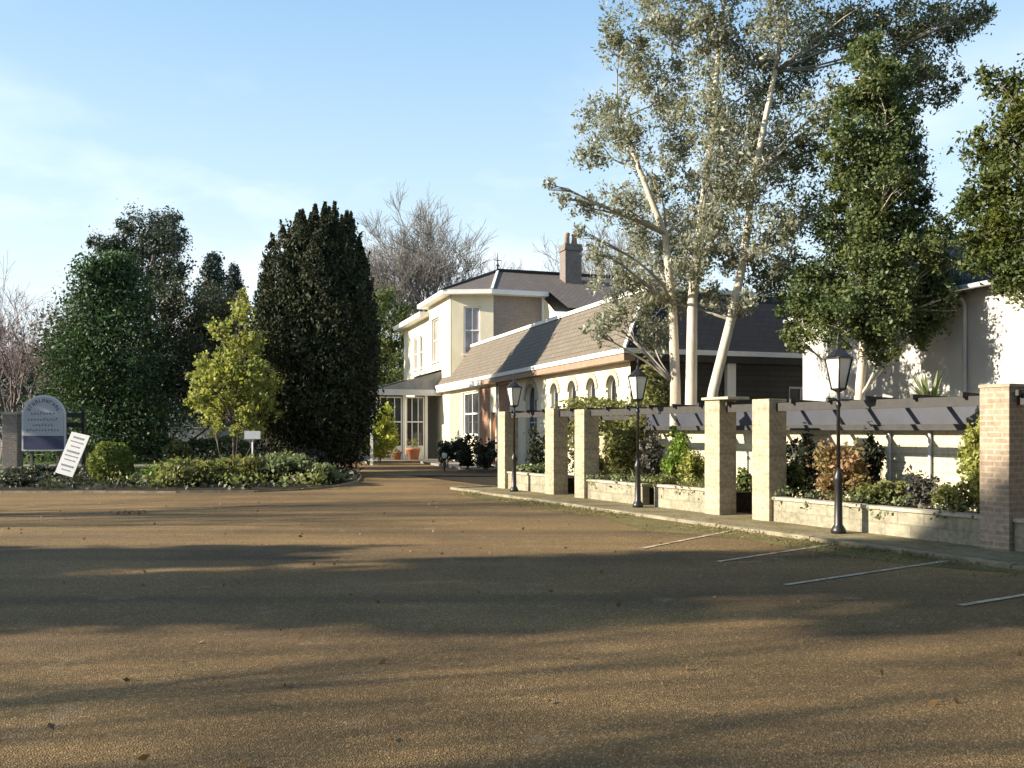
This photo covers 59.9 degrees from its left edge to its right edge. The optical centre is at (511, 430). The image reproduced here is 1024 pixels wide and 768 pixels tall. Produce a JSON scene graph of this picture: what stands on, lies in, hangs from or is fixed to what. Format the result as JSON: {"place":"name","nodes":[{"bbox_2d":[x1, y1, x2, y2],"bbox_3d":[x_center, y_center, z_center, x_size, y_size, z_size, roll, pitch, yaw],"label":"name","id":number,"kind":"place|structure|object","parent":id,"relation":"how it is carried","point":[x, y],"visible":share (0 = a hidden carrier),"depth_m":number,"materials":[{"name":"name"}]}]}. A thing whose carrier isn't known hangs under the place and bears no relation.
{"place":"outdoors","nodes":[
{"label":"outdoors","id":0,"kind":"place"},
{"bbox_2d":[0,339,197,426],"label":"hills","id":1,"kind":"structure","parent":0,"point":[71,397],"depth_m":239.13,"materials":[{"name":"green plant"}]},
{"bbox_2d":[0,455,258,476],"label":"lawn","id":2,"kind":"structure","parent":0,"point":[136,463],"depth_m":43.24,"materials":[{"name":"green plant"}]},
{"bbox_2d":[0,412,22,471],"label":"brick gate pier","id":3,"kind":"structure","parent":2,"relation":"on","point":[12,453],"depth_m":29.97,"materials":[{"name":"brick"}]},
{"bbox_2d":[0,299,62,411],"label":"bare tree","id":4,"kind":"object","parent":2,"relation":"on","point":[26,376],"visible":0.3,"depth_m":51.67,"materials":[{"name":"brown plant"}]},
{"bbox_2d":[0,253,69,460],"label":"bare tree","id":5,"kind":"object","parent":2,"relation":"on","point":[9,355],"visible":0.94,"depth_m":45.82,"materials":[{"name":"brown plant"}]},
{"bbox_2d":[22,395,65,465],"bbox_3d":[-15.793,0.205,30.025,1.440,2.790,0.170,0,0,-3],"label":"arched sign","id":6,"kind":"object","parent":2,"relation":"on","point":[43,422],"visible":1,"depth_m":29.96,"materials":[{"name":"blue paint"}]},
{"bbox_2d":[65,410,85,472],"bbox_3d":[-15.303,0.450,31.050,0.750,2.300,0.140,0,0,0],"label":"slatted fence","id":7,"kind":"object","parent":2,"relation":"on","point":[82,415],"visible":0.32,"depth_m":31.02,"materials":[{"name":"black wood"}]},
{"bbox_2d":[0,245,228,463],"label":"fir tree","id":8,"kind":"object","parent":2,"relation":"on","point":[110,303],"visible":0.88,"depth_m":43.01,"materials":[{"name":"green plant"}]},
{"bbox_2d":[0,427,270,454],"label":"boundary wall","id":9,"kind":"structure","parent":2,"relation":"on","point":[227,432],"depth_m":55.88,"materials":[{"name":"concrete"}]},
{"bbox_2d":[83,198,196,456],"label":"pine tree","id":10,"kind":"object","parent":2,"relation":"on","point":[159,238],"visible":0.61,"depth_m":51.45,"materials":[{"name":"green plant"}]},
{"bbox_2d":[23,435,259,460],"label":"hedge","id":11,"kind":"object","parent":2,"relation":"on","point":[202,450],"visible":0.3,"depth_m":45.74,"materials":[{"name":"green plant"}]},
{"bbox_2d":[34,273,254,458],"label":"bushy evergreen tree","id":12,"kind":"object","parent":2,"relation":"on","point":[191,331],"visible":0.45,"depth_m":46.63,"materials":[{"name":"green plant"}]},
{"bbox_2d":[0,467,359,490],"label":"planting bed","id":13,"kind":"object","parent":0,"point":[81,485],"visible":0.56,"depth_m":23.74,"materials":[{"name":"green plant"}]},
{"bbox_2d":[0,470,40,485],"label":"shrub","id":14,"kind":"object","parent":13,"relation":"on","point":[12,476],"visible":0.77,"depth_m":24.45,"materials":[{"name":"green plant"}]},
{"bbox_2d":[0,464,58,478],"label":"shrub","id":15,"kind":"object","parent":13,"relation":"on","point":[40,470],"visible":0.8,"depth_m":27.16,"materials":[{"name":"green plant"}]},
{"bbox_2d":[55,432,89,479],"bbox_3d":[-12.607,1.011,25.508,0.952,1.941,0.205,0,0,-9],"label":"leaning notice board","id":16,"kind":"object","parent":13,"relation":"on","point":[72,454],"visible":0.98,"depth_m":25.49,"materials":[{"name":"white paint"}]},
{"bbox_2d":[85,441,134,483],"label":"clipped bush","id":17,"kind":"object","parent":13,"relation":"on","point":[100,458],"visible":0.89,"depth_m":24.96,"materials":[{"name":"green plant"}]},
{"bbox_2d":[155,437,194,461],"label":"shrub","id":18,"kind":"object","parent":13,"relation":"on","point":[175,449],"visible":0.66,"depth_m":32.81,"materials":[{"name":"green plant"}]},
{"bbox_2d":[0,467,359,489],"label":"ground cover","id":19,"kind":"object","parent":13,"relation":"on","point":[86,477],"visible":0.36,"depth_m":24.31,"materials":[{"name":"green plant"}]},
{"bbox_2d":[145,453,230,484],"bbox_3d":[-9.077,1.086,24.789,2.237,0.916,2.550,0,0,0],"label":"shrub","id":20,"kind":"object","parent":13,"relation":"on","point":[181,467],"visible":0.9,"depth_m":24.39,"materials":[{"name":"green plant"}]},
{"bbox_2d":[182,287,288,472],"bbox_3d":[-9.255,-1.620,29.403,3.734,6.486,2.610,0,0,0],"label":"tree","id":21,"kind":"object","parent":13,"relation":"on","point":[229,369],"visible":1,"depth_m":29.06,"materials":[{"name":"green plant"}]},
{"bbox_2d":[207,453,272,479],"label":"shrub","id":22,"kind":"object","parent":13,"relation":"on","point":[247,464],"visible":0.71,"depth_m":25.27,"materials":[{"name":"green plant"}]},
{"bbox_2d":[244,431,259,456],"bbox_3d":[-8.062,0.812,27.630,0.480,1.575,0.100,0,0,-6],"label":"white sign","id":23,"kind":"object","parent":13,"relation":"on","point":[252,435],"visible":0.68,"depth_m":27.58,"materials":[{"name":"metal"}]},
{"bbox_2d":[242,446,281,463],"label":"shrub","id":24,"kind":"object","parent":13,"relation":"on","point":[269,452],"visible":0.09,"depth_m":29.73,"materials":[{"name":"green plant"}]},
{"bbox_2d":[253,449,317,479],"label":"shrub","id":25,"kind":"object","parent":13,"relation":"on","point":[284,462],"visible":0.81,"depth_m":25.60,"materials":[{"name":"green plant"}]},
{"bbox_2d":[290,445,334,466],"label":"shrub","id":26,"kind":"object","parent":13,"relation":"on","point":[320,456],"visible":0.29,"depth_m":30.36,"materials":[{"name":"green plant"}]},
{"bbox_2d":[238,200,389,471],"bbox_3d":[-7.196,-3.305,32.048,5.779,10.038,5.868,0,0,0],"label":"yew tree","id":27,"kind":"object","parent":13,"relation":"on","point":[316,311],"visible":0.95,"depth_m":30.67,"materials":[{"name":"green plant"}]},
{"bbox_2d":[299,462,346,482],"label":"shrub","id":28,"kind":"object","parent":13,"relation":"on","point":[327,469],"visible":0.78,"depth_m":25.36,"materials":[{"name":"green plant"}]},
{"bbox_2d":[337,456,446,463],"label":"terrace","id":29,"kind":"structure","parent":0,"point":[386,461],"depth_m":42.86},
{"bbox_2d":[405,438,420,459],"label":"plant pot","id":30,"kind":"object","parent":29,"relation":"on","point":[413,452],"visible":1,"depth_m":43.76,"materials":[{"name":"ceramic"}]},
{"bbox_2d":[420,461,497,471],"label":"terrace","id":31,"kind":"structure","parent":0,"point":[453,464],"depth_m":36.75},
{"bbox_2d":[0,462,1023,767],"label":"driveway","id":32,"kind":"structure","parent":0,"point":[766,682],"depth_m":6.71,"materials":[{"name":"brown asphalt"}]},
{"bbox_2d":[0,470,361,492],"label":"bed kerb","id":33,"kind":"structure","parent":32,"relation":"on","point":[206,491],"depth_m":22.68,"materials":[{"name":"concrete"}]},
{"bbox_2d":[369,402,399,462],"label":"shrub","id":34,"kind":"object","parent":32,"relation":"on","point":[383,437],"visible":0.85,"depth_m":41.17,"materials":[{"name":"green plant"}]},
{"bbox_2d":[435,438,459,467],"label":"shrub","id":35,"kind":"object","parent":32,"relation":"on","point":[444,447],"visible":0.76,"depth_m":35.38,"materials":[{"name":"green plant"}]},
{"bbox_2d":[450,433,482,468],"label":"shrub","id":36,"kind":"object","parent":32,"relation":"on","point":[466,456],"visible":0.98,"depth_m":34.25,"materials":[{"name":"green plant"}]},
{"bbox_2d":[474,438,497,469],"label":"shrub","id":37,"kind":"object","parent":32,"relation":"on","point":[487,455],"visible":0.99,"depth_m":33.41,"materials":[{"name":"green plant"}]},
{"bbox_2d":[1,497,1023,767],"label":"fallen leaves","id":38,"kind":"object","parent":32,"relation":"on","point":[621,749],"visible":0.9,"depth_m":7.02,"materials":[{"name":"brown plant"}]},
{"bbox_2d":[643,530,733,547],"bbox_3d":[2.715,1.586,13.131,0.068,0.001,2.981,0,0,39],"label":"parking line","id":39,"kind":"object","parent":32,"relation":"on","point":[685,539],"visible":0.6,"depth_m":12.90,"materials":[{"name":"paint"}]},
{"bbox_2d":[450,485,1023,570],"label":"footpath kerb","id":40,"kind":"structure","parent":32,"relation":"on","point":[999,564],"depth_m":13.30,"materials":[{"name":"concrete"}]},
{"bbox_2d":[719,544,828,561],"bbox_3d":[3.460,1.586,11.549,2.503,0.001,0.068,0,0,-40],"label":"parking line","id":41,"kind":"object","parent":32,"relation":"on","point":[769,553],"visible":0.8,"depth_m":11.44,"materials":[{"name":"paint"}]},
{"bbox_2d":[785,560,945,584],"bbox_3d":[4.053,1.586,9.972,2.995,0.001,0.068,0,0,-34],"label":"parking line","id":42,"kind":"object","parent":32,"relation":"on","point":[861,573],"visible":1,"depth_m":9.84,"materials":[{"name":"paint"}]},
{"bbox_2d":[957,594,1023,605],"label":"parking line","id":43,"kind":"object","parent":32,"relation":"on","point":[988,600],"visible":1,"depth_m":8.33,"materials":[{"name":"paint"}]},
{"bbox_2d":[0,0,1023,357],"label":"sky","id":44,"kind":"structure","parent":0,"point":[244,116],"materials":[{"name":"blue"}]},
{"bbox_2d":[411,475,751,513],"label":"garden ground","id":45,"kind":"structure","parent":0,"point":[489,480],"depth_m":29.05,"materials":[{"name":"soil"}]},
{"bbox_2d":[523,423,544,466],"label":"shrub","id":46,"kind":"object","parent":45,"relation":"on","point":[536,453],"visible":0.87,"depth_m":25.08,"materials":[{"name":"green plant"}]},
{"bbox_2d":[544,390,664,481],"bbox_3d":[2.530,0.291,24.748,2.616,2.654,3.799,0,0,-28],"label":"climbing plant","id":47,"kind":"object","parent":45,"relation":"on","point":[592,402],"visible":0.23,"depth_m":24.69,"materials":[{"name":"green plant"}]},
{"bbox_2d":[599,436,612,479],"bbox_3d":[2.270,0.870,21.493,0.260,1.460,0.260,0,0,-28],"label":"short brick post","id":48,"kind":"object","parent":45,"relation":"on","point":[604,468],"visible":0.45,"depth_m":21.40,"materials":[{"name":"brick"}]},
{"bbox_2d":[599,415,644,481],"bbox_3d":[2.629,0.387,21.248,1.178,1.720,0.978,0,0,0],"label":"shrub","id":49,"kind":"object","parent":45,"relation":"on","point":[625,451],"visible":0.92,"depth_m":21.12,"materials":[{"name":"green plant"}]},
{"bbox_2d":[626,351,669,474],"bbox_3d":[3.571,-0.273,22.679,1.507,3.724,1.551,0,0,0],"label":"shrub","id":50,"kind":"object","parent":45,"relation":"on","point":[650,388],"visible":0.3,"depth_m":22.49,"materials":[{"name":"green plant"}]},
{"bbox_2d":[736,466,751,490],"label":"shrub","id":51,"kind":"object","parent":45,"relation":"on","point":[743,479],"visible":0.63,"depth_m":17.52,"materials":[{"name":"green plant"}]},
{"bbox_2d":[542,0,1000,478],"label":"eucalyptus tree","id":52,"kind":"object","parent":45,"relation":"on","point":[757,155],"visible":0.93,"depth_m":20.38,"materials":[{"name":"green plant"}]},
{"bbox_2d":[786,422,822,498],"bbox_3d":[5.388,0.712,16.648,0.883,1.729,0.823,0,0,-39],"label":"shrub","id":53,"kind":"object","parent":45,"relation":"on","point":[800,455],"visible":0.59,"depth_m":16.48,"materials":[{"name":"green plant"}]},
{"bbox_2d":[646,406,979,510],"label":"garden wall","id":54,"kind":"structure","parent":45,"relation":"on","point":[913,452],"depth_m":15.40,"materials":[{"name":"white paint"}]},
{"bbox_2d":[772,23,966,399],"bbox_3d":[7.724,-3.463,18.705,4.164,10.130,2.742,0,0,-17],"label":"evergreen tree","id":55,"kind":"object","parent":45,"relation":"on","point":[878,233],"visible":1,"depth_m":18.22,"materials":[{"name":"green plant"}]},
{"bbox_2d":[853,421,886,502],"bbox_3d":[6.136,0.707,15.260,0.543,1.740,0.477,0,0,-14],"label":"shrub","id":56,"kind":"object","parent":45,"relation":"on","point":[874,458],"visible":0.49,"depth_m":15.19,"materials":[{"name":"green plant"}]},
{"bbox_2d":[783,226,1023,400],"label":"white building","id":57,"kind":"structure","parent":45,"relation":"on","point":[982,343],"depth_m":18.96,"materials":[{"name":"paint"}]},
{"bbox_2d":[892,370,958,396],"bbox_3d":[7.361,0.266,15.696,1.258,2.673,1.156,0,0,16],"label":"cordyline","id":58,"kind":"object","parent":45,"relation":"on","point":[924,388],"visible":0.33,"depth_m":15.56,"materials":[{"name":"green plant"}]},
{"bbox_2d":[940,52,1023,313],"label":"bushy tree","id":59,"kind":"object","parent":45,"relation":"on","point":[990,250],"visible":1,"depth_m":12.86,"materials":[{"name":"green plant"}]},
{"bbox_2d":[437,490,1023,577],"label":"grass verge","id":60,"kind":"object","parent":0,"point":[655,525],"depth_m":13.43,"materials":[{"name":"green plant"}]},
{"bbox_2d":[465,487,1023,564],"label":"footpath","id":61,"kind":"structure","parent":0,"point":[748,521],"depth_m":14.11,"materials":[{"name":"grey concrete"}]},
{"bbox_2d":[498,412,517,488],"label":"brick pillar","id":62,"kind":"structure","parent":61,"relation":"on","point":[505,437],"depth_m":23.83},
{"bbox_2d":[506,373,521,491],"bbox_3d":[0.054,0.045,22.651,0.440,3.040,0.366,0,0,-29],"label":"street lamp","id":63,"kind":"object","parent":61,"relation":"on","point":[514,388],"visible":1,"depth_m":22.60,"materials":[{"name":"black metal"}]},
{"bbox_2d":[507,471,574,492],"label":"planter wall","id":64,"kind":"structure","parent":61,"relation":"on","point":[528,481],"depth_m":22.63,"materials":[{"name":"beige stone"}]},
{"bbox_2d":[516,462,544,473],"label":"shrub","id":65,"kind":"object","parent":64,"relation":"in","point":[530,468],"visible":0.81,"depth_m":23.60,"materials":[{"name":"green plant"}]},
{"bbox_2d":[545,408,567,494],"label":"brick pillar","id":66,"kind":"structure","parent":61,"relation":"on","point":[556,454],"depth_m":21.63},
{"bbox_2d":[575,409,598,497],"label":"brick pillar","id":67,"kind":"structure","parent":61,"relation":"on","point":[586,443],"depth_m":20.43,"materials":[{"name":"beige brick"}]},
{"bbox_2d":[510,390,1023,429],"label":"pergola","id":68,"kind":"object","parent":67,"relation":"on","point":[919,401],"visible":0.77,"depth_m":15.10,"materials":[{"name":"grey wood"}]},
{"bbox_2d":[586,479,683,504],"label":"planter wall","id":69,"kind":"structure","parent":61,"relation":"on","point":[603,490],"depth_m":19.30,"materials":[{"name":"beige stone"}]},
{"bbox_2d":[586,470,658,488],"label":"trailing plants","id":70,"kind":"object","parent":69,"relation":"in","point":[616,476],"visible":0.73,"depth_m":19.53,"materials":[{"name":"green plant"}]},
{"bbox_2d":[635,430,666,483],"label":"shrub","id":71,"kind":"object","parent":69,"relation":"in","point":[651,456],"visible":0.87,"depth_m":19.50,"materials":[{"name":"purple plant"}]},
{"bbox_2d":[643,473,680,487],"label":"shrub","id":72,"kind":"object","parent":69,"relation":"in","point":[658,481],"visible":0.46,"depth_m":18.44,"materials":[{"name":"green plant"}]},
{"bbox_2d":[659,423,693,484],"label":"shrub","id":73,"kind":"object","parent":69,"relation":"in","point":[677,446],"visible":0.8,"depth_m":18.83,"materials":[{"name":"green plant"}]},
{"bbox_2d":[628,358,647,507],"bbox_3d":[2.552,0.045,18.020,0.440,3.040,0.366,0,0,-29],"label":"street lamp","id":74,"kind":"object","parent":61,"relation":"on","point":[637,378],"visible":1,"depth_m":17.97,"materials":[{"name":"black metal"}]},
{"bbox_2d":[653,484,751,512],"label":"planter wall","id":75,"kind":"structure","parent":61,"relation":"on","point":[680,500],"depth_m":17.28,"materials":[{"name":"beige stone"}]},
{"bbox_2d":[654,476,704,496],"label":"trailing plants","id":76,"kind":"object","parent":75,"relation":"in","point":[692,481],"visible":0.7,"depth_m":17.41,"materials":[{"name":"green plant"}]},
{"bbox_2d":[675,447,704,486],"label":"shrub","id":77,"kind":"object","parent":75,"relation":"in","point":[689,464],"visible":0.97,"depth_m":18.10,"materials":[{"name":"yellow plant"}]},
{"bbox_2d":[701,396,748,514],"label":"brick pillar","id":78,"kind":"structure","parent":61,"relation":"on","point":[720,460],"depth_m":16.43,"materials":[{"name":"brick"}]},
{"bbox_2d":[752,399,785,520],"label":"brick pillar","id":79,"kind":"structure","parent":61,"relation":"on","point":[768,449],"depth_m":15.33,"materials":[{"name":"beige brick"}]},
{"bbox_2d":[824,333,852,533],"bbox_3d":[4.947,0.045,13.472,0.440,3.040,0.366,0,0,-29],"label":"street lamp","id":80,"kind":"object","parent":61,"relation":"on","point":[838,360],"visible":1,"depth_m":13.42,"materials":[{"name":"black metal"}]},
{"bbox_2d":[772,496,979,546],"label":"planter wall","id":81,"kind":"structure","parent":61,"relation":"on","point":[916,522],"depth_m":13.24,"materials":[{"name":"beige stone"}]},
{"bbox_2d":[786,459,811,496],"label":"shrub","id":82,"kind":"object","parent":81,"relation":"in","point":[794,478],"visible":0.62,"depth_m":15.69,"materials":[{"name":"green plant"}]},
{"bbox_2d":[806,438,874,500],"bbox_3d":[5.480,0.691,14.906,1.082,1.120,1.111,0,0,0],"label":"shrub","id":83,"kind":"object","parent":81,"relation":"in","point":[853,471],"visible":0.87,"depth_m":14.80,"materials":[{"name":"brown plant"}]},
{"bbox_2d":[771,482,979,519],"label":"trailing plants","id":84,"kind":"object","parent":81,"relation":"in","point":[966,505],"visible":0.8,"depth_m":13.48,"materials":[{"name":"green plant"}]},
{"bbox_2d":[850,474,920,506],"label":"shrub","id":85,"kind":"object","parent":81,"relation":"in","point":[879,489],"visible":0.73,"depth_m":13.71,"materials":[{"name":"green plant"}]},
{"bbox_2d":[902,469,946,509],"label":"shrub","id":86,"kind":"object","parent":81,"relation":"in","point":[918,489],"visible":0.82,"depth_m":13.19,"materials":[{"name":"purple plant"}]},
{"bbox_2d":[929,477,979,511],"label":"shrub","id":87,"kind":"object","parent":81,"relation":"in","point":[943,491],"visible":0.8,"depth_m":12.56,"materials":[{"name":"green plant"}]},
{"bbox_2d":[954,409,979,513],"bbox_3d":[6.567,0.473,12.484,0.578,1.548,0.630,0,0,0],"label":"shrub","id":88,"kind":"object","parent":81,"relation":"in","point":[969,452],"visible":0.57,"depth_m":12.42,"materials":[{"name":"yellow plant"}]},
{"bbox_2d":[978,383,1023,550],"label":"brick pillar","id":89,"kind":"structure","parent":61,"relation":"on","point":[1001,459],"depth_m":11.60,"materials":[{"name":"beige brick"}]},
{"bbox_2d":[1012,518,1023,551],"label":"planter wall","id":90,"kind":"structure","parent":61,"relation":"on","point":[1018,534],"depth_m":11.44,"materials":[{"name":"beige stone"}]},
{"label":"ground","id":91,"kind":"structure","parent":0,"visible":0},
{"bbox_2d":[0,304,402,426],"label":"wood","id":92,"kind":"object","parent":91,"relation":"on","point":[4,379],"visible":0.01,"depth_m":105.05,"materials":[{"name":"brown plant"}]},
{"bbox_2d":[166,251,244,426],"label":"blue fir tree","id":93,"kind":"object","parent":91,"relation":"on","point":[213,270],"visible":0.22,"depth_m":65.59,"materials":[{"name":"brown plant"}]},
{"bbox_2d":[224,261,248,426],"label":"blue fir tree","id":94,"kind":"object","parent":91,"relation":"on","point":[235,285],"visible":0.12,"depth_m":69.63,"materials":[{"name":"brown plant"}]},
{"bbox_2d":[362,282,419,396],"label":"hedge tree","id":95,"kind":"object","parent":91,"relation":"on","point":[391,349],"visible":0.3,"depth_m":61.38,"materials":[{"name":"green plant"}]},
{"bbox_2d":[369,237,438,335],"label":"bare tree","id":96,"kind":"object","parent":91,"relation":"on","point":[393,287],"visible":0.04,"depth_m":87.33,"materials":[{"name":"brown plant"}]},
{"bbox_2d":[356,180,522,335],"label":"bare tree","id":97,"kind":"object","parent":91,"relation":"on","point":[431,280],"visible":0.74,"depth_m":79.50,"materials":[{"name":"grey plant"}]},
{"bbox_2d":[359,232,806,481],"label":"house","id":98,"kind":"structure","parent":91,"relation":"on","point":[479,345],"depth_m":37.05,"materials":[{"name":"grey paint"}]},
{"bbox_2d":[379,397,401,458],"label":"porch window","id":99,"kind":"structure","parent":98,"relation":"in","point":[397,401],"depth_m":45.15,"materials":[{"name":"white paint"}]},
{"bbox_2d":[406,397,423,458],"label":"porch window","id":100,"kind":"structure","parent":98,"relation":"in","point":[414,405],"depth_m":45.46,"materials":[{"name":"white paint"}]},
{"bbox_2d":[429,317,438,363],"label":"window","id":101,"kind":"structure","parent":98,"relation":"in","point":[436,322],"depth_m":47.21,"materials":[{"name":"white paint"}]},
{"bbox_2d":[460,391,478,437],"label":"window","id":102,"kind":"structure","parent":98,"relation":"in","point":[470,398],"depth_m":40.80,"materials":[{"name":"white paint"}]},
{"bbox_2d":[462,306,480,355],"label":"window","id":103,"kind":"structure","parent":98,"relation":"in","point":[472,314],"depth_m":43.88,"materials":[{"name":"glass"}]},
{"bbox_2d":[493,412,495,464],"bbox_3d":[-0.652,0.350,36.945,0.130,2.200,1.000,0,0,-18],"label":"door","id":104,"kind":"structure","parent":98,"relation":"in","point":[494,413],"depth_m":37.18,"materials":[{"name":"white wood"}]},
{"bbox_2d":[523,385,536,466],"bbox_3d":[0.731,-0.137,32.609,0.285,3.125,1.320,0,0,-18],"label":"arched window","id":105,"kind":"structure","parent":98,"relation":"in","point":[532,400],"depth_m":32.97,"materials":[{"name":"grey glass"}]},
{"bbox_2d":[611,377,616,400],"bbox_3d":[2.951,-0.463,25.917,0.285,2.275,0.780,0,0,-18],"label":"arched window","id":106,"kind":"structure","parent":98,"relation":"in","point":[613,385],"depth_m":26.17,"materials":[{"name":"grey paint"}]},
{"bbox_2d":[789,387,802,399],"bbox_3d":[8.897,-0.412,26.629,1.520,1.775,0.225,0,0,-18],"label":"window","id":107,"kind":"structure","parent":98,"relation":"in","point":[794,392],"depth_m":26.61,"materials":[{"name":"grey glass"}]},
{"bbox_2d":[530,195,729,286],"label":"bare tree","id":108,"kind":"object","parent":91,"relation":"on","point":[602,249],"visible":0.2,"depth_m":56.77,"materials":[{"name":"grey plant"}]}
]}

